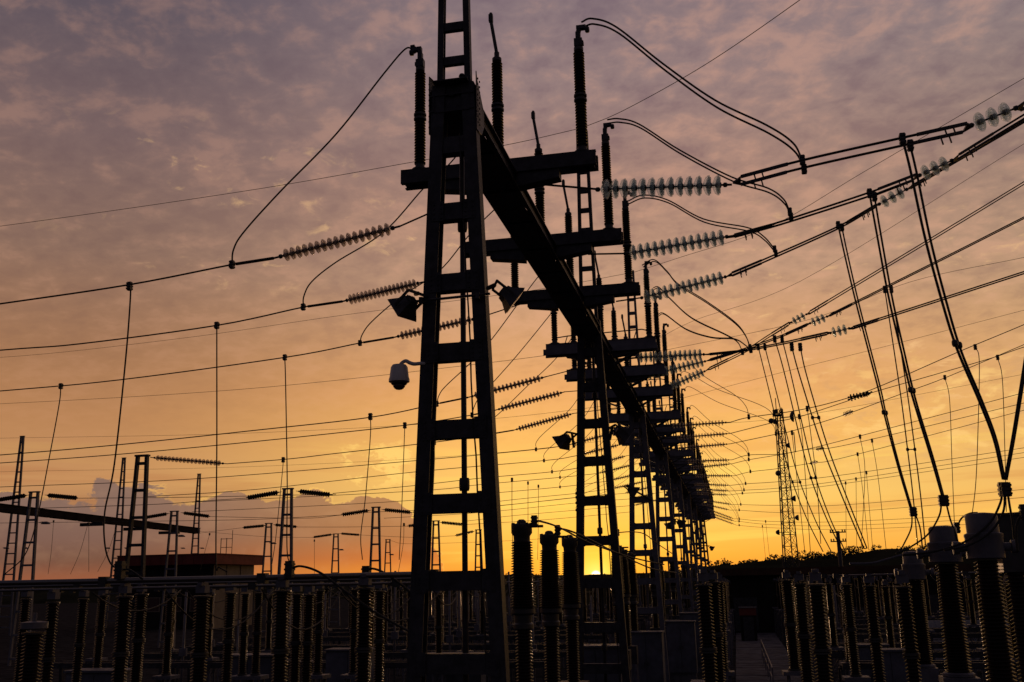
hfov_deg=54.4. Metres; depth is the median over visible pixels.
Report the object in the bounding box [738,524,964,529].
conductor
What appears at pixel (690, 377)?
glass string
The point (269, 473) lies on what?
conductor
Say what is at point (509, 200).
gantry beam
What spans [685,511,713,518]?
crossarm
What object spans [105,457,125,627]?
peaked column
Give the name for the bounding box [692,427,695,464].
post insulator
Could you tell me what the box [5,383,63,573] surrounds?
dropper
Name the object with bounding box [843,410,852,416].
disc string
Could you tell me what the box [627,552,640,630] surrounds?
tall bushing
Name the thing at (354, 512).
porcelain string
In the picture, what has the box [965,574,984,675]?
floor insulator
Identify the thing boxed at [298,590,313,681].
floor insulator
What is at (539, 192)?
post insulator
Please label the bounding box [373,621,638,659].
support frame
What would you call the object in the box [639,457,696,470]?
crossarm
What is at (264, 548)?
ladder tower
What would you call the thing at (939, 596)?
floor insulator
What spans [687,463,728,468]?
strain string
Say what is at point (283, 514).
ladder tower
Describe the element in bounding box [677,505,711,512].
crossarm
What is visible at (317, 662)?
floor insulator
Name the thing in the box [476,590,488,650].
floor insulator
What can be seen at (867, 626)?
support frame
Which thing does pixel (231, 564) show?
building
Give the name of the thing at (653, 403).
post insulator
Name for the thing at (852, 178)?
shield wire
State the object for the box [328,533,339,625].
ladder tower
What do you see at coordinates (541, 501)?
line wire
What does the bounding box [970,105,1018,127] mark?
short glass string
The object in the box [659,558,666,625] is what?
tall bushing
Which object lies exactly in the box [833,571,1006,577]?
busbar
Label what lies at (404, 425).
dropper
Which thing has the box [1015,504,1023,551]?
loop lead
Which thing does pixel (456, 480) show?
conductor
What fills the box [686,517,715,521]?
crossarm
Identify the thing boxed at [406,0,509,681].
gantry column
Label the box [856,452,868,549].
dropper
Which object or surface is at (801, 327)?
twin conductor
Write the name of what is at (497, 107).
post insulator
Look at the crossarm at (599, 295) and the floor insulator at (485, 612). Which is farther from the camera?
the floor insulator at (485, 612)
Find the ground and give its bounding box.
[0,596,1020,681]
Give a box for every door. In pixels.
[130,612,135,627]
[733,597,758,630]
[743,617,754,640]
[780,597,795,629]
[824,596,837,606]
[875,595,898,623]
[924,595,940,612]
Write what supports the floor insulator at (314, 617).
on the ground
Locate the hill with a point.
(874, 555)
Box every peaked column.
[0,436,24,635]
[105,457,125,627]
[191,473,200,553]
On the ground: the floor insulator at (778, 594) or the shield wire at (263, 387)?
the floor insulator at (778, 594)
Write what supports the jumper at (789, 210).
attached to the post insulator at (607, 181)
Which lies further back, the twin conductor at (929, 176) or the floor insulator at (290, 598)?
the floor insulator at (290, 598)
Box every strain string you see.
[667,420,729,427]
[675,433,729,439]
[677,443,726,449]
[683,458,728,462]
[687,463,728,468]
[691,474,731,477]
[693,482,729,486]
[695,488,727,491]
[700,499,732,504]
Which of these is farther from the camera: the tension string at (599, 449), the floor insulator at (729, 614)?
the floor insulator at (729, 614)
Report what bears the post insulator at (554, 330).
on the crossarm at (627, 348)
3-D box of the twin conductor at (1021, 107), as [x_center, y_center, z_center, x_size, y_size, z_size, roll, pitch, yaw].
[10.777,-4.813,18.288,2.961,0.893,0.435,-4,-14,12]
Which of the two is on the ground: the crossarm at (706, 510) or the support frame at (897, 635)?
the support frame at (897, 635)
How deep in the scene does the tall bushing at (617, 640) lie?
35.12 m
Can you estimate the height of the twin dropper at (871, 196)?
7.195 m
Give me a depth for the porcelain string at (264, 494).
65.16 m
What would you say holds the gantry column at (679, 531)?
on the ground
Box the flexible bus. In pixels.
[849,554,916,564]
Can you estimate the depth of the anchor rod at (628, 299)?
28.96 m
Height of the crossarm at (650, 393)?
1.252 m
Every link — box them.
[91,590,180,611]
[165,588,273,630]
[175,590,240,602]
[186,588,275,620]
[261,587,342,629]
[273,586,343,604]
[336,587,409,615]
[343,591,440,621]
[434,591,459,605]
[828,576,850,596]
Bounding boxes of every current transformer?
[894,551,942,681]
[916,526,980,681]
[952,512,1018,681]
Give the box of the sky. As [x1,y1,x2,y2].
[0,0,1023,579]
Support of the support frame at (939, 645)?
on the ground
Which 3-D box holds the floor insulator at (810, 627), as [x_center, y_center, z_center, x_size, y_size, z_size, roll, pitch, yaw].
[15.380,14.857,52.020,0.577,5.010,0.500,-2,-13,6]
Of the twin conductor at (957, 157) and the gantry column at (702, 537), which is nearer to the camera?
the twin conductor at (957, 157)
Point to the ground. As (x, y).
(66, 626)
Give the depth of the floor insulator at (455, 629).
55.91 m
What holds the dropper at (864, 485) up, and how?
hanging from the conductor at (869, 433)
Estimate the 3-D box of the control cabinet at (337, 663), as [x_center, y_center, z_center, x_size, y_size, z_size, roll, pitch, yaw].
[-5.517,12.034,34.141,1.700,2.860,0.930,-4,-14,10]
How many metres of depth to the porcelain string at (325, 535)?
129.90 m
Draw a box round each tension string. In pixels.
[570,433,614,444]
[576,444,617,455]
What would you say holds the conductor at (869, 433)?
attached to the strain string at (713, 460)
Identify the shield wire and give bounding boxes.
[3,129,575,225]
[3,356,538,403]
[7,439,614,471]
[10,274,622,356]
[31,397,668,437]
[587,0,799,125]
[636,78,1023,271]
[660,144,1022,337]
[668,257,1023,349]
[680,310,1022,398]
[718,375,1017,423]
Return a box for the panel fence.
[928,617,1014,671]
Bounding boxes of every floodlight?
[387,289,427,321]
[486,279,524,313]
[552,431,576,450]
[608,424,633,445]
[623,484,652,500]
[674,518,686,527]
[696,545,714,550]
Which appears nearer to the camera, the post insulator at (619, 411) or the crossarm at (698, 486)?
the post insulator at (619, 411)
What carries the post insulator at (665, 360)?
on the crossarm at (650, 393)
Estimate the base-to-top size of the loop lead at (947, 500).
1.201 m
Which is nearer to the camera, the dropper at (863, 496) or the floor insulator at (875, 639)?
the floor insulator at (875, 639)
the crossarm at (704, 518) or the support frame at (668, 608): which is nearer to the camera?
the support frame at (668, 608)
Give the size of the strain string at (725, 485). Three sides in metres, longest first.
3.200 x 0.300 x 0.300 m
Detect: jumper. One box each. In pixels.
[228,45,415,268]
[300,157,455,310]
[358,210,493,345]
[437,277,537,406]
[470,314,550,417]
[495,340,570,416]
[535,400,576,450]
[581,17,806,174]
[607,118,792,220]
[626,194,777,255]
[642,259,752,352]
[653,286,743,354]
[658,312,747,346]
[677,353,749,419]
[683,371,775,423]
[687,386,776,435]
[691,405,749,456]
[693,416,749,460]
[695,425,750,472]
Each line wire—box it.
[0,498,244,509]
[24,515,334,522]
[148,494,335,497]
[211,515,338,517]
[413,494,606,512]
[468,512,626,524]
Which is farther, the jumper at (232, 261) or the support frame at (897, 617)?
the support frame at (897, 617)
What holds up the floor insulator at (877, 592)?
on the ground
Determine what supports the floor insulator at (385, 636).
on the ground
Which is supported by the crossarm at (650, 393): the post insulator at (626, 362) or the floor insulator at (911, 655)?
the post insulator at (626, 362)
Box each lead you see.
[113,561,142,579]
[284,561,408,631]
[361,566,409,592]
[531,515,664,564]
[554,525,676,572]
[618,529,671,553]
[896,495,945,553]
[899,507,914,550]
[902,482,1002,555]
[914,507,922,547]
[944,482,1010,550]
[944,495,958,541]
[953,512,977,532]
[1007,482,1014,539]
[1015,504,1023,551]
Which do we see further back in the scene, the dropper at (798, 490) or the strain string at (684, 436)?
the dropper at (798, 490)
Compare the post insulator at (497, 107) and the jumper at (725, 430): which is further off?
the jumper at (725, 430)
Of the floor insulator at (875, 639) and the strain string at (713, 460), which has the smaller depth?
the floor insulator at (875, 639)
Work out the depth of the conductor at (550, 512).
93.81 m
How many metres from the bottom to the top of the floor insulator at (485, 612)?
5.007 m
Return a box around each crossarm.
[401,149,598,194]
[466,228,623,263]
[514,282,640,310]
[543,329,657,365]
[564,357,666,388]
[585,378,673,407]
[608,404,681,429]
[612,420,685,441]
[622,434,689,450]
[634,445,693,463]
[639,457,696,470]
[644,464,698,476]
[652,471,701,484]
[659,479,703,489]
[660,484,705,493]
[665,490,707,499]
[674,495,708,502]
[674,498,709,505]
[675,502,710,510]
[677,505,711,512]
[679,508,712,515]
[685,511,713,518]
[685,513,714,520]
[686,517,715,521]
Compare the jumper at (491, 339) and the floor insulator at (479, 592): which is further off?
the floor insulator at (479, 592)
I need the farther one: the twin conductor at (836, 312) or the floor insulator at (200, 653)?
the twin conductor at (836, 312)
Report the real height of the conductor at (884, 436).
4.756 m
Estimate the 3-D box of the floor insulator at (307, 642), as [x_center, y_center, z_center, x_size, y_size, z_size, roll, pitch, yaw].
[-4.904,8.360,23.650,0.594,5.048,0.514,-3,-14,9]
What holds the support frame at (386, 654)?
on the ground
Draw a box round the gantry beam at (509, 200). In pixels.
[430,73,704,521]
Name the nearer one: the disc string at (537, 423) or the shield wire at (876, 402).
the disc string at (537, 423)
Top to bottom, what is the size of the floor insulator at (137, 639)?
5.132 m
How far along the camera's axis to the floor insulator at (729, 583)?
88.48 m
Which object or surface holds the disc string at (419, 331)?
hanging from the anchor wire at (503, 309)
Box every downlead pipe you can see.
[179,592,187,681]
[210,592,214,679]
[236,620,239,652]
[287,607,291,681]
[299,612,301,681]
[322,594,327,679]
[391,571,398,681]
[446,591,453,650]
[456,592,462,650]
[474,590,479,642]
[478,593,480,630]
[507,572,511,668]
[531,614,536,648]
[589,602,594,643]
[639,576,641,630]
[833,585,840,659]
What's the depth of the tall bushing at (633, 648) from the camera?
37.91 m
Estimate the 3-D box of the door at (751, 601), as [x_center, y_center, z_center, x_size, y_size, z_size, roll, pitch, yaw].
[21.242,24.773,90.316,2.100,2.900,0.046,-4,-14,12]
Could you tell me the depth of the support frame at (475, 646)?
44.31 m
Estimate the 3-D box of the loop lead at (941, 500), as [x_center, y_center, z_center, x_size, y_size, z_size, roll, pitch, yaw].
[8.729,3.926,21.303,1.107,1.218,0.136,-4,-14,12]
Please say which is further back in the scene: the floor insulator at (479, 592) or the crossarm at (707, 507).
the crossarm at (707, 507)
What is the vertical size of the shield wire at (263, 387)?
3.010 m
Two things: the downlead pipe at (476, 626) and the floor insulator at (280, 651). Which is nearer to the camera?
the floor insulator at (280, 651)
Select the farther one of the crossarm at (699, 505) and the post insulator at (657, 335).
the crossarm at (699, 505)
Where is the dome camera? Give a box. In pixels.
[389,359,424,389]
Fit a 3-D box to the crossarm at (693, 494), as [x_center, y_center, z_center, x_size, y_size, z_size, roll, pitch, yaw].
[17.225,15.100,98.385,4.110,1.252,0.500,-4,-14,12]
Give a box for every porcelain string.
[0,493,27,501]
[47,493,77,499]
[147,512,169,518]
[181,511,210,517]
[242,524,264,528]
[246,490,281,499]
[273,523,295,527]
[298,489,331,496]
[313,533,332,537]
[339,532,358,535]
[341,509,370,516]
[382,508,412,513]
[440,521,461,525]
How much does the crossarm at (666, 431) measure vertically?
1.252 m
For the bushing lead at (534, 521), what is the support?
attached to the tall bushing at (523, 610)
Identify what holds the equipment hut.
on the path
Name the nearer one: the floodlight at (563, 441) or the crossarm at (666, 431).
the floodlight at (563, 441)
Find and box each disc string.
[150,457,226,463]
[273,225,399,260]
[342,281,421,302]
[393,316,472,337]
[468,376,545,397]
[495,391,564,410]
[514,413,573,429]
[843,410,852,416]
[848,391,870,399]
[848,391,871,400]
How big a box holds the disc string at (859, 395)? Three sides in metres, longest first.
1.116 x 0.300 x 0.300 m
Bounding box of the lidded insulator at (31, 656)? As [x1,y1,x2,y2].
[18,613,48,681]
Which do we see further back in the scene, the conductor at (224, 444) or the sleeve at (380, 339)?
the conductor at (224, 444)
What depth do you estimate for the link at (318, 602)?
27.28 m
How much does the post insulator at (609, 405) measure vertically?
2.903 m
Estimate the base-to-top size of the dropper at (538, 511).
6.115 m
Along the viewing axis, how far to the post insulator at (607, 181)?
24.88 m
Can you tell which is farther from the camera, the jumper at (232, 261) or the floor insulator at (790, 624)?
the floor insulator at (790, 624)
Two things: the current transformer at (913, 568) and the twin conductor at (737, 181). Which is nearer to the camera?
the twin conductor at (737, 181)
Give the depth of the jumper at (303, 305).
25.97 m
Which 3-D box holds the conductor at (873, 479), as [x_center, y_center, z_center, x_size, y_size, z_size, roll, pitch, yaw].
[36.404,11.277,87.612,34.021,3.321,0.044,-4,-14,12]
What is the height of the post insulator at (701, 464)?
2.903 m
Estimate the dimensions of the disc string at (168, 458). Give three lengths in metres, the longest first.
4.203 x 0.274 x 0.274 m
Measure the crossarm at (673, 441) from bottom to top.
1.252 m
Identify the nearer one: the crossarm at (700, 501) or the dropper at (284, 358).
the dropper at (284, 358)
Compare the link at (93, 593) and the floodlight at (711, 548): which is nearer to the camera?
the link at (93, 593)
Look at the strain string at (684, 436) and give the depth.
55.39 m
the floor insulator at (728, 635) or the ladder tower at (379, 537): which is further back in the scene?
the ladder tower at (379, 537)
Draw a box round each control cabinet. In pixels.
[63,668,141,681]
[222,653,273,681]
[324,647,374,681]
[426,652,485,681]
[584,644,621,681]
[630,630,665,681]
[665,620,697,681]
[679,612,703,672]
[856,643,889,681]
[871,648,908,681]
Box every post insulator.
[409,46,425,168]
[488,12,503,145]
[510,236,518,287]
[531,111,544,220]
[549,311,558,343]
[562,179,573,281]
[570,327,576,368]
[573,24,589,150]
[594,250,603,331]
[601,122,614,228]
[606,382,612,413]
[611,304,617,339]
[616,403,622,426]
[621,314,629,365]
[622,191,633,282]
[643,261,654,336]
[645,379,650,411]
[650,381,655,424]
[653,295,663,363]
[662,323,670,385]
[671,356,677,410]
[676,373,682,423]
[680,388,686,434]
[686,407,690,448]
[689,418,693,456]
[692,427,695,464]
[696,439,700,473]
[698,447,701,474]
[700,452,702,478]
[702,461,705,487]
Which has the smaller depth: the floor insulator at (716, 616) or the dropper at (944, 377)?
the floor insulator at (716, 616)
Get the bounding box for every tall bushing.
[510,519,542,681]
[539,531,568,681]
[560,535,589,681]
[610,545,631,681]
[621,548,638,681]
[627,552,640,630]
[649,556,660,630]
[658,559,666,641]
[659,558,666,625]
[669,561,679,619]
[680,565,690,610]
[686,566,690,608]
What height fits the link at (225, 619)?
0.860 m
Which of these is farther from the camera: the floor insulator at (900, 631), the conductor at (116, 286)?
the floor insulator at (900, 631)
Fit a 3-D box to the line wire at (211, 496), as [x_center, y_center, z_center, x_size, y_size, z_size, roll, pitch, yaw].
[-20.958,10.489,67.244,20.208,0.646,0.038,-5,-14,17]
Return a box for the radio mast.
[768,398,799,567]
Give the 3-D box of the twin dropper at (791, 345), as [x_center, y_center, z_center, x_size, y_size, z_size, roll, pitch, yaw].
[10.648,3.442,33.612,1.914,7.045,0.225,-4,-14,12]
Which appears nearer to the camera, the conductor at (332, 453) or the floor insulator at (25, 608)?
the floor insulator at (25, 608)
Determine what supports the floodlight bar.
attached to the gantry column at (464, 147)
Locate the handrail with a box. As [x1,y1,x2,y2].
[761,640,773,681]
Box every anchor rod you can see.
[544,184,594,189]
[588,253,624,254]
[616,297,639,301]
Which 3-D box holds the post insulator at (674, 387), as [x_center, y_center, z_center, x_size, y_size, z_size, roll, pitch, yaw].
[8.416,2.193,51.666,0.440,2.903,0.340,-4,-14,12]
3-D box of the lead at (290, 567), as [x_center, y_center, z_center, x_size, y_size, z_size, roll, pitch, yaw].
[-3.124,4.821,18.812,2.516,1.353,0.168,-4,-14,12]
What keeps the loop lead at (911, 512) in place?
hanging from the twin dropper at (884, 411)
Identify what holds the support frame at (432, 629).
on the ground
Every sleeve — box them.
[235,257,273,264]
[307,300,342,307]
[363,336,393,342]
[440,397,467,403]
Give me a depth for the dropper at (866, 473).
79.04 m
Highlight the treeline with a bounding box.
[679,544,927,571]
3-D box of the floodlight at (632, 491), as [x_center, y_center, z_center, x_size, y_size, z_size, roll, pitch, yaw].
[5.963,7.210,47.150,1.251,0.796,0.732,0,-14,-6]
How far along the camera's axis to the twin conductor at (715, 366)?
44.19 m
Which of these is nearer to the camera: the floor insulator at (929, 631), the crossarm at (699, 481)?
the floor insulator at (929, 631)
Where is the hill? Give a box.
[533,549,1007,613]
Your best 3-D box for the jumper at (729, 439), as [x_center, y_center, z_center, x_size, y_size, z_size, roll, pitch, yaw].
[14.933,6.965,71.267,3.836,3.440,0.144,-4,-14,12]
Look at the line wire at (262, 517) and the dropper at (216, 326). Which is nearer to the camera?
the dropper at (216, 326)
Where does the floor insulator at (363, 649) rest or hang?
on the ground
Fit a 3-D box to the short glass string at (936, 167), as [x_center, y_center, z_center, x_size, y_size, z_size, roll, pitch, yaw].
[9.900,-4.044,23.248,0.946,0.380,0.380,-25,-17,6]
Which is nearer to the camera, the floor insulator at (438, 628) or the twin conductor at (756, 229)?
the twin conductor at (756, 229)
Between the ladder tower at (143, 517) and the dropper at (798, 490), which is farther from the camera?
the dropper at (798, 490)
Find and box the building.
[117,530,262,628]
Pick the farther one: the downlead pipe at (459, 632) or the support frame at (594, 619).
the support frame at (594, 619)
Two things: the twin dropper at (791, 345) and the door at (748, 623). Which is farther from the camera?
the door at (748, 623)
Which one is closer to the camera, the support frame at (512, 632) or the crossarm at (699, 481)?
the support frame at (512, 632)
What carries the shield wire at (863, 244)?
attached to the gantry column at (666, 518)
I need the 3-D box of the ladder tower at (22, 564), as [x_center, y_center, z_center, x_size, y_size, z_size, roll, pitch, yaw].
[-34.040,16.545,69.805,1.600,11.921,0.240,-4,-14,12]
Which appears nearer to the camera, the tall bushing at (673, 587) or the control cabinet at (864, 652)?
the control cabinet at (864, 652)
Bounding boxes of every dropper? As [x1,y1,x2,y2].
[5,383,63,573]
[103,281,132,567]
[214,321,227,571]
[272,457,284,562]
[282,354,289,560]
[314,539,314,573]
[360,413,372,559]
[399,422,406,559]
[537,485,538,559]
[757,344,831,551]
[773,335,845,552]
[789,343,866,548]
[791,430,804,551]
[798,414,810,551]
[805,406,820,543]
[836,221,911,506]
[855,477,856,545]
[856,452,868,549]
[859,434,864,544]
[865,471,872,549]
[866,188,943,494]
[871,438,886,551]
[883,285,925,544]
[898,132,1004,479]
[943,375,954,521]
[972,344,979,511]
[996,355,1006,511]
[1004,360,1023,479]
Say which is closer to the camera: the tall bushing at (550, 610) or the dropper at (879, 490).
the tall bushing at (550, 610)
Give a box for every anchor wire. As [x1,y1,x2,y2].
[400,214,426,226]
[490,303,523,314]
[546,365,589,376]
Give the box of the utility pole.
[830,530,846,565]
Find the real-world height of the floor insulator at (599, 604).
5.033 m
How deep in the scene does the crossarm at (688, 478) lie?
82.42 m
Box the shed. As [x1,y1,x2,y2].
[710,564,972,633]
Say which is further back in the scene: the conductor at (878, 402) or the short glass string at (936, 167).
the conductor at (878, 402)
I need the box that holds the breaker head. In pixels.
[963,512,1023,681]
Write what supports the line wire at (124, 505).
attached to the porcelain string at (264, 494)
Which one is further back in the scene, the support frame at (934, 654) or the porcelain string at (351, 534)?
the porcelain string at (351, 534)
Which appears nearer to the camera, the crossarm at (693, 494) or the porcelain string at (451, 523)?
the porcelain string at (451, 523)
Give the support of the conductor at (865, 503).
attached to the strain string at (717, 502)
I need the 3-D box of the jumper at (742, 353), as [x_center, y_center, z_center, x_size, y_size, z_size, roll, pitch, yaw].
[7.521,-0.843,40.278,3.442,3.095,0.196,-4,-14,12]
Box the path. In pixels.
[736,633,800,681]
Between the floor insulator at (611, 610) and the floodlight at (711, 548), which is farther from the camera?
the floodlight at (711, 548)
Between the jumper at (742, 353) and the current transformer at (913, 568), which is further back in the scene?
the jumper at (742, 353)
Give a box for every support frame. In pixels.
[52,660,545,681]
[127,650,568,681]
[176,643,587,681]
[247,634,608,681]
[286,630,615,673]
[325,626,566,668]
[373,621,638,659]
[387,618,645,650]
[403,615,650,643]
[428,613,651,643]
[444,611,609,634]
[461,610,665,626]
[485,607,669,615]
[488,605,672,626]
[773,607,864,634]
[775,608,884,638]
[778,610,897,641]
[782,612,1008,647]
[785,615,1008,651]
[796,624,900,665]
[800,627,1010,663]
[808,618,979,641]
[810,632,1010,659]
[827,642,1012,648]
[829,650,1013,681]
[838,660,1021,681]
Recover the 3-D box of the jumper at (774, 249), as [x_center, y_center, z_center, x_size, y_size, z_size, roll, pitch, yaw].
[5.493,-3.371,29.025,4.220,2.179,0.377,-4,-14,12]
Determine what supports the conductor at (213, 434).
attached to the jumper at (491, 339)
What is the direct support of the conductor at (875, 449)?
attached to the strain string at (710, 475)
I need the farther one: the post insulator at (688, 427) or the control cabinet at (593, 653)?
the post insulator at (688, 427)
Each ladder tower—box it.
[7,491,40,665]
[121,454,150,681]
[157,511,178,647]
[260,523,272,635]
[273,488,293,658]
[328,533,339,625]
[369,506,381,610]
[384,539,392,618]
[431,520,440,605]
[474,529,482,607]
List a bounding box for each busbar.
[0,569,438,586]
[0,577,410,587]
[0,580,401,591]
[20,579,505,592]
[69,580,533,592]
[821,572,938,577]
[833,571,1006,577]
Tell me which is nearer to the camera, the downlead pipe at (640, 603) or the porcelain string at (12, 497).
the porcelain string at (12, 497)
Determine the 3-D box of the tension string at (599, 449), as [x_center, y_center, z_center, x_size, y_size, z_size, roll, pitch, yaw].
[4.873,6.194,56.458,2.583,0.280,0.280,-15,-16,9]
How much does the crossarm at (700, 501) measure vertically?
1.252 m
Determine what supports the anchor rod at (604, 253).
attached to the crossarm at (568, 244)
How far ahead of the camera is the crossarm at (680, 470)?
75.77 m
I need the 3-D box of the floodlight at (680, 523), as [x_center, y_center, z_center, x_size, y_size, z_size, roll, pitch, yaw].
[10.510,11.415,62.299,0.680,0.586,0.721,1,-14,-10]
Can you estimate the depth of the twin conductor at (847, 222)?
28.25 m
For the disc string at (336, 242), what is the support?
hanging from the anchor wire at (413, 220)
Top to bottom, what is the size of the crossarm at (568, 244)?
0.602 m
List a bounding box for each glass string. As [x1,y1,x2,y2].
[595,182,731,191]
[625,235,730,255]
[635,353,705,358]
[640,275,729,299]
[655,360,706,374]
[671,370,706,386]
[791,313,806,322]
[809,315,827,323]
[829,327,850,333]
[877,188,908,205]
[919,158,955,177]
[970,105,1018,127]
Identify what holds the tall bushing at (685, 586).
on the ground
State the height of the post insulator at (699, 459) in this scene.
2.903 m
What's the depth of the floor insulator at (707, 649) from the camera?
17.51 m
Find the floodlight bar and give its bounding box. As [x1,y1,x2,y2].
[417,292,489,303]
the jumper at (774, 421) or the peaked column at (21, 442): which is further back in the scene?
the peaked column at (21, 442)
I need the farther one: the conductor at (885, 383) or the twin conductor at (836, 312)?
the conductor at (885, 383)
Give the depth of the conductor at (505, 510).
89.86 m
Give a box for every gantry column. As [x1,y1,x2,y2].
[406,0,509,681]
[576,131,630,681]
[627,270,669,681]
[653,351,682,620]
[669,396,693,611]
[680,433,699,610]
[687,443,703,603]
[694,471,707,611]
[700,520,710,583]
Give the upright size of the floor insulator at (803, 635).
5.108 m
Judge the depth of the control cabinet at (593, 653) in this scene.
31.69 m
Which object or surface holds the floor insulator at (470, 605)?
on the ground
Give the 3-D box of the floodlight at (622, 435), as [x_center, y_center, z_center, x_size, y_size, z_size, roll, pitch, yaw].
[3.425,2.960,31.380,0.733,0.602,0.721,1,-14,-10]
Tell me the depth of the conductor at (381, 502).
75.94 m
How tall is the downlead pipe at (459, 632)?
5.182 m
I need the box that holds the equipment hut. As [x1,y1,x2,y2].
[738,607,757,640]
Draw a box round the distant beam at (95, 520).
[0,503,197,533]
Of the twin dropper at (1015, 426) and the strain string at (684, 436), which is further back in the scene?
the strain string at (684, 436)
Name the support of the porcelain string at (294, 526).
attached to the line wire
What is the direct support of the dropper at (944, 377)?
hanging from the conductor at (878, 402)
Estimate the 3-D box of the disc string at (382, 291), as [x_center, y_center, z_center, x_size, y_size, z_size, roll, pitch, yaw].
[-3.335,-1.262,25.565,2.184,0.274,0.274,-13,-16,9]
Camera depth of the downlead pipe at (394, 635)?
41.38 m
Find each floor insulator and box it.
[13,591,31,681]
[40,589,60,681]
[71,590,88,681]
[85,591,107,662]
[93,590,108,667]
[112,583,133,681]
[129,583,148,681]
[151,589,179,681]
[160,591,178,681]
[190,582,211,681]
[204,588,218,681]
[216,589,233,681]
[221,582,236,681]
[230,587,250,681]
[241,587,268,681]
[259,589,273,652]
[271,577,290,681]
[286,587,291,681]
[289,583,302,681]
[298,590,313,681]
[301,586,314,681]
[310,582,330,681]
[310,589,317,681]
[321,588,331,673]
[340,581,358,681]
[354,574,373,681]
[368,585,375,646]
[373,580,385,681]
[382,587,391,681]
[387,586,392,650]
[396,587,405,675]
[427,591,433,643]
[430,593,443,650]
[432,591,445,681]
[432,591,448,650]
[446,591,455,650]
[453,591,462,650]
[456,591,473,651]
[469,590,474,650]
[473,590,482,642]
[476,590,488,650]
[483,592,487,642]
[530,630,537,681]
[536,582,542,658]
[559,582,566,667]
[560,582,563,642]
[584,589,589,643]
[588,588,593,609]
[593,588,599,643]
[598,588,601,643]
[605,588,611,640]
[607,588,614,643]
[642,585,647,629]
[695,569,717,681]
[705,570,725,681]
[715,572,734,681]
[718,580,729,668]
[721,581,729,658]
[722,577,732,667]
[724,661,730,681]
[725,578,732,647]
[725,579,732,652]
[725,580,732,638]
[727,579,733,638]
[728,580,734,635]
[776,579,782,633]
[778,577,785,635]
[780,570,802,681]
[792,571,814,681]
[794,580,800,660]
[800,578,814,675]
[806,569,832,681]
[807,578,811,624]
[808,581,817,681]
[824,576,844,681]
[825,582,838,666]
[836,579,851,671]
[839,583,859,675]
[840,574,870,681]
[854,576,863,641]
[862,573,885,681]
[862,579,867,623]
[863,582,881,642]
[874,576,886,641]
[879,576,883,607]
[881,579,895,647]
[888,578,898,624]
[894,571,921,681]
[894,579,904,647]
[921,582,935,659]
[923,579,934,618]
[937,578,941,612]
[963,576,975,618]
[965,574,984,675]
[975,578,988,681]
[1003,575,1020,681]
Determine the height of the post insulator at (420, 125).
2.903 m
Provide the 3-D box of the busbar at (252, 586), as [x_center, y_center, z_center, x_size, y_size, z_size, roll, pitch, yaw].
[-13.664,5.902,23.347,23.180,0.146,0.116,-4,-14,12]
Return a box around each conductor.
[0,263,235,304]
[0,306,306,350]
[0,342,362,391]
[0,403,439,454]
[1,415,470,462]
[4,446,557,486]
[148,456,573,496]
[193,481,605,511]
[201,473,595,501]
[227,440,450,463]
[333,468,576,493]
[342,493,623,513]
[393,499,624,517]
[413,489,606,511]
[470,506,622,520]
[706,331,830,357]
[707,322,790,370]
[707,323,809,362]
[727,204,878,277]
[729,173,919,239]
[730,324,1023,422]
[730,344,1023,443]
[730,347,1023,433]
[730,448,1020,485]
[732,392,1023,459]
[732,403,1022,463]
[732,457,1023,494]
[733,122,972,188]
[733,489,1023,505]
[734,410,1023,475]
[735,452,1023,490]
[735,520,956,525]
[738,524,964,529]
[741,497,1023,512]
[743,512,1013,521]
[807,181,1023,314]
[828,217,1023,316]
[848,271,1023,330]
[908,120,1023,188]
[953,114,1023,161]
[1017,101,1023,111]
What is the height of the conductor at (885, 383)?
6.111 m
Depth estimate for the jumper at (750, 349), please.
35.55 m
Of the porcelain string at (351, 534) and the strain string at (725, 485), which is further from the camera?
the porcelain string at (351, 534)
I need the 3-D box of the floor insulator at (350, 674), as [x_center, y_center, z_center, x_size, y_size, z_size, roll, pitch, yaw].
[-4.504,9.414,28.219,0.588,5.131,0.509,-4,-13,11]
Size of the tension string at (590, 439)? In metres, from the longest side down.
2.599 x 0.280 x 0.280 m
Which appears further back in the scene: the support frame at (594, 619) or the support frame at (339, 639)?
the support frame at (594, 619)

